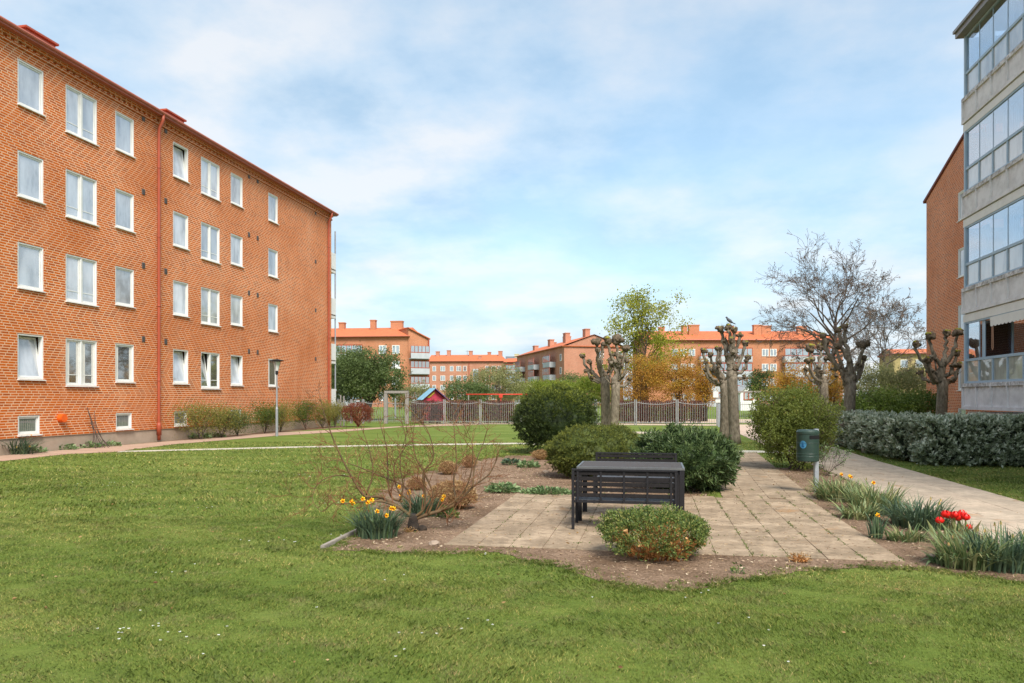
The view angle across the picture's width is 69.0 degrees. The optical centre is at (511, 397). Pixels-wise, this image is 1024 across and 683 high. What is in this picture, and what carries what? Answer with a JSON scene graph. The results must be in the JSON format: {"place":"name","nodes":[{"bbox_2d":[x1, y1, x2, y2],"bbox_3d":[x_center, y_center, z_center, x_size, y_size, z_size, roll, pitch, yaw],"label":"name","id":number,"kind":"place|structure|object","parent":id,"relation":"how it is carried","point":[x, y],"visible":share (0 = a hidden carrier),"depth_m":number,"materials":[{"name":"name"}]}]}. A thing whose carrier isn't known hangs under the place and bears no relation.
{"place":"outdoors","nodes":[
{"label":"outdoors","id":0,"kind":"place"},
{"bbox_2d":[0,424,486,460],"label":"garden path","id":1,"kind":"structure","parent":0,"point":[79,451],"depth_m":25.30,"materials":[{"name":"beige concrete"}]},
{"bbox_2d":[119,443,773,452],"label":"narrow path","id":2,"kind":"structure","parent":0,"point":[360,445],"depth_m":23.84,"materials":[{"name":"concrete"}]},
{"bbox_2d":[429,350,505,401],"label":"brick building","id":3,"kind":"structure","parent":0,"point":[447,367],"depth_m":208.52,"materials":[{"name":"orange brick"}]},
{"bbox_2d":[0,0,977,399],"label":"sky","id":4,"kind":"structure","parent":0,"point":[494,173],"materials":[{"name":"blue"}]},
{"bbox_2d":[0,400,1023,682],"bbox_3d":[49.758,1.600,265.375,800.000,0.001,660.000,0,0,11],"label":"lawn","id":5,"kind":"structure","parent":0,"point":[504,432],"depth_m":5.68,"materials":[{"name":"green plant"}]},
{"bbox_2d":[0,16,338,454],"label":"brick building","id":6,"kind":"structure","parent":5,"relation":"on","point":[153,259],"depth_m":25.86,"materials":[{"name":"orange brick"}]},
{"bbox_2d":[17,415,42,436],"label":"basement window","id":7,"kind":"structure","parent":6,"relation":"in","point":[27,424],"depth_m":21.54,"materials":[{"name":"white paint"}]},
{"bbox_2d":[17,333,45,380],"bbox_3d":[-14.039,-1.163,21.576,0.370,1.335,0.982,0,0,11],"label":"window","id":8,"kind":"structure","parent":6,"relation":"in","point":[30,360],"depth_m":21.70,"materials":[{"name":"white glass"}]},
{"bbox_2d":[17,242,45,292],"bbox_3d":[-13.963,-3.761,21.562,0.215,1.333,0.982,0,0,11],"label":"window","id":9,"kind":"structure","parent":6,"relation":"in","point":[30,257],"depth_m":21.61,"materials":[{"name":"white glass"}]},
{"bbox_2d":[17,150,45,204],"bbox_3d":[-13.963,-6.361,21.562,0.215,1.333,0.982,0,0,11],"label":"window","id":10,"kind":"structure","parent":6,"relation":"in","point":[30,168],"depth_m":21.61,"materials":[{"name":"glass"}]},
{"bbox_2d":[17,59,45,116],"bbox_3d":[-13.963,-8.962,21.562,0.215,1.333,0.982,0,0,11],"label":"window","id":11,"kind":"structure","parent":6,"relation":"in","point":[30,79],"depth_m":21.61,"materials":[{"name":"glass"}]},
{"bbox_2d":[65,338,99,386],"bbox_3d":[-13.602,-1.081,23.487,0.215,1.493,1.376,0,0,11],"label":"window","id":12,"kind":"structure","parent":6,"relation":"in","point":[81,355],"depth_m":23.48,"materials":[{"name":"white paint"}]},
{"bbox_2d":[65,254,99,306],"bbox_3d":[-13.602,-3.681,23.487,0.215,1.493,1.376,0,0,11],"label":"window","id":13,"kind":"structure","parent":6,"relation":"in","point":[81,273],"depth_m":23.48,"materials":[{"name":"white glass"}]},
{"bbox_2d":[65,169,99,226],"bbox_3d":[-13.602,-6.282,23.487,0.215,1.493,1.376,0,0,11],"label":"window","id":14,"kind":"structure","parent":6,"relation":"in","point":[81,191],"depth_m":23.48,"materials":[{"name":"glass"}]},
{"bbox_2d":[65,84,99,146],"bbox_3d":[-13.602,-8.881,23.487,0.215,1.493,1.376,0,0,11],"label":"window","id":15,"kind":"structure","parent":6,"relation":"in","point":[81,109],"depth_m":23.48,"materials":[{"name":"glass"}]},
{"bbox_2d":[115,343,134,382],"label":"window","id":16,"kind":"structure","parent":6,"relation":"in","point":[124,353],"depth_m":25.46,"materials":[{"name":"white paint"}]},
{"bbox_2d":[115,266,135,308],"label":"window","id":17,"kind":"structure","parent":6,"relation":"in","point":[124,277],"depth_m":25.46,"materials":[{"name":"white glass"}]},
{"bbox_2d":[115,188,135,233],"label":"window","id":18,"kind":"structure","parent":6,"relation":"in","point":[124,201],"depth_m":25.46,"materials":[{"name":"glass"}]},
{"bbox_2d":[115,110,135,158],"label":"window","id":19,"kind":"structure","parent":6,"relation":"in","point":[124,126],"depth_m":25.46,"materials":[{"name":"glass"}]},
{"bbox_2d":[173,349,189,384],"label":"window","id":20,"kind":"structure","parent":6,"relation":"in","point":[180,366],"depth_m":28.61,"materials":[{"name":"white glass"}]},
{"bbox_2d":[173,280,189,317],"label":"window","id":21,"kind":"structure","parent":6,"relation":"in","point":[180,289],"depth_m":28.49,"materials":[{"name":"white glass"}]},
{"bbox_2d":[173,211,189,250],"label":"window","id":22,"kind":"structure","parent":6,"relation":"in","point":[180,221],"depth_m":28.49,"materials":[{"name":"glass"}]},
{"bbox_2d":[173,142,189,183],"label":"window","id":23,"kind":"structure","parent":6,"relation":"in","point":[180,165],"depth_m":28.61,"materials":[{"name":"glass"}]},
{"bbox_2d":[201,352,221,389],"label":"window","id":24,"kind":"structure","parent":6,"relation":"in","point":[210,378],"depth_m":30.35,"materials":[{"name":"white paint"}]},
{"bbox_2d":[201,287,221,326],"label":"window","id":25,"kind":"structure","parent":6,"relation":"in","point":[210,298],"depth_m":30.35,"materials":[{"name":"white glass"}]},
{"bbox_2d":[201,222,221,264],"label":"window","id":26,"kind":"structure","parent":6,"relation":"in","point":[210,235],"depth_m":30.35,"materials":[{"name":"white glass"}]},
{"bbox_2d":[201,157,221,201],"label":"window","id":27,"kind":"structure","parent":6,"relation":"in","point":[210,172],"depth_m":30.35,"materials":[{"name":"glass"}]},
{"bbox_2d":[231,355,242,385],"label":"window","id":28,"kind":"structure","parent":6,"relation":"in","point":[236,370],"depth_m":32.50,"materials":[{"name":"white glass"}]},
{"bbox_2d":[231,294,243,326],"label":"window","id":29,"kind":"structure","parent":6,"relation":"in","point":[236,301],"depth_m":32.34,"materials":[{"name":"white glass"}]},
{"bbox_2d":[231,233,243,267],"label":"window","id":30,"kind":"structure","parent":6,"relation":"in","point":[236,241],"depth_m":32.34,"materials":[{"name":"white glass"}]},
{"bbox_2d":[231,173,243,208],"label":"window","id":31,"kind":"structure","parent":6,"relation":"in","point":[236,181],"depth_m":32.34,"materials":[{"name":"glass"}]},
{"bbox_2d":[0,426,351,455],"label":"wall bed","id":32,"kind":"object","parent":5,"relation":"on","point":[251,433],"visible":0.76,"depth_m":34.10,"materials":[{"name":"soil"}]},
{"bbox_2d":[163,395,230,438],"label":"bush","id":33,"kind":"object","parent":32,"relation":"on","point":[194,419],"visible":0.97,"depth_m":28.26,"materials":[{"name":"green plant"}]},
{"bbox_2d":[188,402,251,437],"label":"bush","id":34,"kind":"object","parent":32,"relation":"on","point":[222,419],"visible":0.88,"depth_m":29.66,"materials":[{"name":"green plant"}]},
{"bbox_2d":[214,402,263,436],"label":"bush","id":35,"kind":"object","parent":32,"relation":"on","point":[243,421],"visible":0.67,"depth_m":30.88,"materials":[{"name":"green plant"}]},
{"bbox_2d":[241,397,290,432],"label":"bush","id":36,"kind":"object","parent":32,"relation":"on","point":[264,415],"visible":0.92,"depth_m":32.84,"materials":[{"name":"green plant"}]},
{"bbox_2d":[254,398,299,432],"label":"bush","id":37,"kind":"object","parent":32,"relation":"on","point":[286,419],"visible":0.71,"depth_m":34.43,"materials":[{"name":"green plant"}]},
{"bbox_2d":[285,395,323,429],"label":"bush","id":38,"kind":"object","parent":32,"relation":"on","point":[302,410],"visible":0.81,"depth_m":36.73,"materials":[{"name":"green plant"}]},
{"bbox_2d":[341,401,375,426],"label":"rusty bush","id":39,"kind":"object","parent":5,"relation":"on","point":[362,408],"visible":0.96,"depth_m":40.28,"materials":[{"name":"orange plant"}]},
{"bbox_2d":[331,344,411,420],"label":"leafy tree","id":40,"kind":"object","parent":5,"relation":"on","point":[357,381],"visible":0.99,"depth_m":51.02,"materials":[{"name":"green plant"}]},
{"bbox_2d":[331,320,415,406],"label":"brick building","id":41,"kind":"structure","parent":5,"relation":"on","point":[373,336],"depth_m":126.75,"materials":[{"name":"orange brick"}]},
{"bbox_2d":[399,327,429,406],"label":"brick building","id":42,"kind":"structure","parent":5,"relation":"on","point":[418,354],"depth_m":125.99,"materials":[{"name":"orange brick"}]},
{"bbox_2d":[388,379,444,415],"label":"shrub","id":43,"kind":"object","parent":5,"relation":"on","point":[413,390],"visible":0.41,"depth_m":59.67,"materials":[{"name":"green plant"}]},
{"bbox_2d":[439,375,494,409],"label":"shrub","id":44,"kind":"object","parent":5,"relation":"on","point":[465,388],"visible":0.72,"depth_m":65.34,"materials":[{"name":"green plant"}]},
{"bbox_2d":[464,362,536,406],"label":"leafy tree","id":45,"kind":"object","parent":5,"relation":"on","point":[500,377],"visible":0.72,"depth_m":73.07,"materials":[{"name":"green plant"}]},
{"bbox_2d":[337,397,719,425],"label":"playground fence","id":46,"kind":"object","parent":5,"relation":"on","point":[676,402],"visible":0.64,"depth_m":43.20,"materials":[{"name":"wood"}]},
{"bbox_2d":[507,379,601,450],"bbox_3d":[1.260,0.566,21.440,2.790,2.216,2.591,0,0,11],"label":"yew bush","id":47,"kind":"object","parent":5,"relation":"on","point":[547,413],"visible":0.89,"depth_m":20.73,"materials":[{"name":"green plant"}]},
{"bbox_2d":[515,329,622,405],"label":"brick building","id":48,"kind":"structure","parent":5,"relation":"on","point":[552,359],"depth_m":152.47,"materials":[{"name":"orange brick"}]},
{"bbox_2d":[566,373,610,406],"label":"shrub","id":49,"kind":"object","parent":5,"relation":"on","point":[587,384],"visible":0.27,"depth_m":61.49,"materials":[{"name":"green plant"}]},
{"bbox_2d":[579,337,613,426],"bbox_3d":[3.786,-0.533,33.042,1.686,4.277,0.967,0,0,11],"label":"pollard tree","id":50,"kind":"object","parent":5,"relation":"on","point":[605,397],"visible":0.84,"depth_m":32.85,"materials":[{"name":"brown plant"}]},
{"bbox_2d":[603,333,632,426],"bbox_3d":[4.532,-0.577,31.882,1.252,4.359,0.678,0,0,17],"label":"pollard tree","id":51,"kind":"object","parent":5,"relation":"on","point":[617,363],"visible":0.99,"depth_m":31.83,"materials":[{"name":"brown plant"}]},
{"bbox_2d":[595,284,699,409],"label":"leafy tree","id":52,"kind":"object","parent":5,"relation":"on","point":[641,321],"visible":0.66,"depth_m":54.78,"materials":[{"name":"green plant"}]},
{"bbox_2d":[637,400,664,423],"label":"brown bush","id":53,"kind":"object","parent":5,"relation":"on","point":[647,412],"visible":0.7,"depth_m":45.96,"materials":[{"name":"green plant"}]},
{"bbox_2d":[325,455,1023,590],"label":"garden bed","id":54,"kind":"object","parent":5,"relation":"on","point":[649,571],"visible":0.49,"depth_m":7.87,"materials":[{"name":"soil"}]},
{"bbox_2d":[340,496,412,539],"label":"daffodil clump","id":55,"kind":"object","parent":54,"relation":"on","point":[373,525],"visible":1,"depth_m":8.43,"materials":[{"name":"green plant"}]},
{"bbox_2d":[263,381,512,531],"bbox_3d":[-1.471,0.715,8.917,2.957,1.834,1.258,0,0,0],"label":"twisted shrub","id":56,"kind":"object","parent":54,"relation":"on","point":[413,521],"visible":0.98,"depth_m":8.90,"materials":[{"name":"brown plant"}]},
{"bbox_2d":[391,484,445,516],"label":"daffodil clump","id":57,"kind":"object","parent":54,"relation":"on","point":[416,507],"visible":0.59,"depth_m":9.96,"materials":[{"name":"green plant"}]},
{"bbox_2d":[414,472,487,509],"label":"dry shrub","id":58,"kind":"object","parent":54,"relation":"on","point":[446,488],"visible":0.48,"depth_m":10.61,"materials":[{"name":"brown plant"}]},
{"bbox_2d":[519,485,570,494],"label":"leafy plant","id":59,"kind":"object","parent":54,"relation":"on","point":[538,490],"visible":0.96,"depth_m":12.23,"materials":[{"name":"green plant"}]},
{"bbox_2d":[542,422,629,476],"bbox_3d":[1.505,1.038,14.911,1.844,1.169,1.713,0,0,11],"label":"juniper bush","id":60,"kind":"object","parent":54,"relation":"on","point":[568,449],"visible":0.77,"depth_m":14.45,"materials":[{"name":"green plant"}]},
{"bbox_2d":[597,418,639,454],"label":"juniper bush","id":61,"kind":"object","parent":54,"relation":"on","point":[630,437],"visible":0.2,"depth_m":16.31,"materials":[{"name":"green plant"}]},
{"bbox_2d":[593,501,713,561],"bbox_3d":[1.416,1.337,7.462,1.195,0.546,1.140,0,0,11],"label":"clipped shrub","id":62,"kind":"object","parent":54,"relation":"on","point":[654,521],"visible":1,"depth_m":7.26,"materials":[{"name":"green plant"}]},
{"bbox_2d":[399,467,921,575],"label":"weeds","id":63,"kind":"object","parent":54,"relation":"on","point":[743,502],"visible":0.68,"depth_m":9.35,"materials":[{"name":"green plant"}]},
{"bbox_2d":[338,466,1021,586],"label":"leaf litter","id":64,"kind":"object","parent":54,"relation":"on","point":[642,506],"visible":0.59,"depth_m":8.89,"materials":[{"name":"brown plant"}]},
{"bbox_2d":[626,419,744,491],"bbox_3d":[2.994,1.023,12.869,2.052,1.315,1.824,0,0,11],"label":"laurel bush","id":65,"kind":"object","parent":54,"relation":"on","point":[709,459],"visible":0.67,"depth_m":12.45,"materials":[{"name":"green plant"}]},
{"bbox_2d":[739,377,852,471],"bbox_3d":[6.286,0.606,16.781,2.695,2.152,2.537,0,0,38],"label":"privet shrub","id":66,"kind":"object","parent":54,"relation":"on","point":[778,411],"visible":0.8,"depth_m":16.28,"materials":[{"name":"green plant"}]},
{"bbox_2d":[796,429,819,491],"bbox_3d":[4.967,1.062,12.489,0.384,1.075,0.368,0,0,0],"label":"litter bin","id":67,"kind":"object","parent":54,"relation":"on","point":[807,445],"visible":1,"depth_m":12.35,"materials":[{"name":"metal"}]},
{"bbox_2d":[800,473,878,502],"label":"bulb clump","id":68,"kind":"object","parent":54,"relation":"on","point":[824,491],"visible":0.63,"depth_m":11.53,"materials":[{"name":"green plant"}]},
{"bbox_2d":[824,495,885,520],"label":"bulb clump","id":69,"kind":"object","parent":54,"relation":"on","point":[850,513],"visible":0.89,"depth_m":9.77,"materials":[{"name":"green plant"}]},
{"bbox_2d":[828,477,913,515],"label":"bulb clump","id":70,"kind":"object","parent":54,"relation":"on","point":[867,494],"visible":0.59,"depth_m":10.27,"materials":[{"name":"green plant"}]},
{"bbox_2d":[865,511,889,538],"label":"bulb clump","id":71,"kind":"object","parent":54,"relation":"on","point":[875,528],"visible":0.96,"depth_m":8.43,"materials":[{"name":"green plant"}]},
{"bbox_2d":[868,519,941,542],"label":"bulb clump","id":72,"kind":"object","parent":54,"relation":"on","point":[911,536],"visible":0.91,"depth_m":8.26,"materials":[{"name":"green plant"}]},
{"bbox_2d":[871,491,972,530],"bbox_3d":[5.023,1.391,9.205,1.374,0.421,1.280,0,0,11],"label":"bulb clump","id":73,"kind":"object","parent":54,"relation":"on","point":[916,514],"visible":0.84,"depth_m":9.05,"materials":[{"name":"green plant"}]},
{"bbox_2d":[918,522,1021,571],"bbox_3d":[4.286,1.402,7.026,0.997,0.397,0.918,0,0,11],"label":"bulb clump","id":74,"kind":"object","parent":54,"relation":"on","point":[949,556],"visible":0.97,"depth_m":6.92,"materials":[{"name":"green plant"}]},
{"bbox_2d":[952,520,1023,573],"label":"bulb clump","id":75,"kind":"object","parent":54,"relation":"on","point":[1011,564],"visible":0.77,"depth_m":6.82,"materials":[{"name":"green plant"}]},
{"bbox_2d":[662,400,688,423],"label":"brown bush","id":76,"kind":"object","parent":5,"relation":"on","point":[670,410],"visible":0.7,"depth_m":46.04,"materials":[{"name":"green plant"}]},
{"bbox_2d":[700,345,736,438],"bbox_3d":[8.048,-0.257,29.122,1.540,3.721,1.037,0,0,0],"label":"pollard tree","id":77,"kind":"object","parent":5,"relation":"on","point":[722,385],"visible":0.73,"depth_m":28.87,"materials":[{"name":"brown plant"}]},
{"bbox_2d":[715,323,750,443],"bbox_3d":[7.661,-0.513,25.657,1.274,4.242,0.741,0,0,0],"label":"pollard tree","id":78,"kind":"object","parent":5,"relation":"on","point":[732,373],"visible":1,"depth_m":25.50,"materials":[{"name":"brown plant"}]},
{"bbox_2d":[633,325,842,406],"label":"brick building","id":79,"kind":"structure","parent":5,"relation":"on","point":[757,352],"depth_m":133.00,"materials":[{"name":"orange brick"}]},
{"bbox_2d":[739,365,778,403],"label":"leafy tree","id":80,"kind":"object","parent":5,"relation":"on","point":[755,378],"visible":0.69,"depth_m":61.63,"materials":[{"name":"green plant"}]},
{"bbox_2d":[803,342,838,410],"bbox_3d":[12.767,-0.381,30.997,1.446,3.969,1.093,0,0,0],"label":"pollard tree","id":81,"kind":"object","parent":5,"relation":"on","point":[819,376],"visible":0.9,"depth_m":30.92,"materials":[{"name":"brown plant"}]},
{"bbox_2d":[752,229,925,406],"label":"bare tree","id":82,"kind":"object","parent":5,"relation":"on","point":[843,293],"visible":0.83,"depth_m":57.45,"materials":[{"name":"grey plant"}]},
{"bbox_2d":[819,323,870,443],"bbox_3d":[11.228,-0.473,25.048,1.776,4.153,1.079,0,0,0],"label":"pollard tree","id":83,"kind":"object","parent":5,"relation":"on","point":[850,378],"visible":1,"depth_m":24.97,"materials":[{"name":"brown plant"}]},
{"bbox_2d":[817,290,925,388],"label":"bare tree","id":84,"kind":"object","parent":5,"relation":"on","point":[884,330],"visible":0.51,"depth_m":65.37,"materials":[{"name":"grey plant"}]},
{"bbox_2d":[832,383,924,414],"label":"shrub","id":85,"kind":"object","parent":5,"relation":"on","point":[879,402],"visible":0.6,"depth_m":32.51,"materials":[{"name":"green plant"}]},
{"bbox_2d":[856,357,925,409],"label":"shrub","id":86,"kind":"object","parent":5,"relation":"on","point":[908,374],"visible":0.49,"depth_m":44.60,"materials":[{"name":"green plant"}]},
{"bbox_2d":[884,385,948,414],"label":"shrub","id":87,"kind":"object","parent":5,"relation":"on","point":[930,404],"visible":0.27,"depth_m":33.54,"materials":[{"name":"green plant"}]},
{"bbox_2d":[824,409,1023,467],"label":"hedge","id":88,"kind":"object","parent":5,"relation":"on","point":[959,438],"visible":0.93,"depth_m":17.41,"materials":[{"name":"green plant"}]},
{"bbox_2d":[912,327,963,414],"bbox_3d":[15.397,-0.478,26.644,1.779,4.170,1.094,0,0,0],"label":"pollard tree","id":89,"kind":"object","parent":5,"relation":"on","point":[938,377],"visible":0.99,"depth_m":26.65,"materials":[{"name":"brown plant"}]},
{"bbox_2d":[923,133,1023,414],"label":"gable building","id":90,"kind":"structure","parent":5,"relation":"on","point":[944,253],"depth_m":36.62,"materials":[{"name":"red brick"}]},
{"bbox_2d":[420,422,752,425],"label":"sand","id":91,"kind":"structure","parent":0,"point":[619,423],"depth_m":44.24,"materials":[{"name":"beige sand"}]},
{"bbox_2d":[410,400,446,423],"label":"brown bush","id":92,"kind":"object","parent":91,"relation":"on","point":[432,411],"visible":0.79,"depth_m":45.98,"materials":[{"name":"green plant"}]},
{"bbox_2d":[446,399,478,423],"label":"brown bush","id":93,"kind":"object","parent":91,"relation":"on","point":[450,413],"visible":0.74,"depth_m":46.01,"materials":[{"name":"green plant"}]},
{"bbox_2d":[482,399,515,423],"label":"brown bush","id":94,"kind":"object","parent":91,"relation":"on","point":[499,409],"visible":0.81,"depth_m":46.01,"materials":[{"name":"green plant"}]},
{"bbox_2d":[445,452,912,562],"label":"patio","id":95,"kind":"structure","parent":0,"point":[766,478],"depth_m":9.31,"materials":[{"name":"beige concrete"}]},
{"bbox_2d":[571,468,677,528],"bbox_3d":[1.376,1.228,9.111,1.250,0.745,0.522,0,0,10],"label":"garden bench","id":96,"kind":"object","parent":95,"relation":"on","point":[577,497],"visible":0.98,"depth_m":8.88,"materials":[{"name":"metal"}]},
{"bbox_2d":[577,461,684,520],"bbox_3d":[1.577,1.242,9.879,1.360,0.715,0.860,0,0,11],"label":"garden table","id":97,"kind":"object","parent":95,"relation":"on","point":[679,467],"visible":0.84,"depth_m":9.60,"materials":[{"name":"metal"}]},
{"bbox_2d":[593,452,676,492],"bbox_3d":[1.880,1.228,11.329,1.250,0.745,0.522,0,0,11],"label":"garden bench","id":98,"kind":"object","parent":95,"relation":"on","point":[635,456],"visible":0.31,"depth_m":11.52,"materials":[{"name":"metal"}]},
{"bbox_2d":[638,419,753,422],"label":"sand","id":99,"kind":"structure","parent":0,"point":[714,420],"depth_m":49.81,"materials":[{"name":"beige sand"}]},
{"bbox_2d":[610,352,674,421],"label":"bronze shrub","id":100,"kind":"object","parent":99,"relation":"on","point":[644,390],"visible":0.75,"depth_m":49.51,"materials":[{"name":"orange plant"}]},
{"bbox_2d":[644,343,712,419],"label":"bronze shrub","id":101,"kind":"object","parent":99,"relation":"on","point":[687,373],"visible":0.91,"depth_m":48.68,"materials":[{"name":"orange plant"}]},
{"bbox_2d":[678,363,720,420],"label":"bronze shrub","id":102,"kind":"object","parent":99,"relation":"on","point":[708,390],"visible":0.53,"depth_m":49.76,"materials":[{"name":"orange plant"}]},
{"bbox_2d":[759,358,817,401],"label":"bronze shrub","id":103,"kind":"object","parent":99,"relation":"on","point":[786,380],"visible":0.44,"depth_m":47.74,"materials":[{"name":"orange plant"}]},
{"bbox_2d":[802,362,843,405],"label":"bronze shrub","id":104,"kind":"object","parent":99,"relation":"on","point":[833,387],"visible":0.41,"depth_m":46.67,"materials":[{"name":"orange plant"}]},
{"bbox_2d":[740,426,998,542],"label":"paved path","id":105,"kind":"structure","parent":0,"point":[743,429],"depth_m":33.04,"materials":[{"name":"beige concrete"}]},
{"bbox_2d":[753,438,1023,541],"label":"path slabs","id":106,"kind":"structure","parent":105,"relation":"on","point":[985,507],"depth_m":12.54,"materials":[{"name":"beige concrete"}]},
{"bbox_2d":[877,349,925,392],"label":"brick building","id":107,"kind":"structure","parent":0,"point":[900,361],"depth_m":119.79,"materials":[{"name":"beige tile"}]},
{"bbox_2d":[953,0,1023,414],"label":"apartment building","id":108,"kind":"structure","parent":0,"point":[990,33],"depth_m":19.46,"materials":[{"name":"grey concrete"}]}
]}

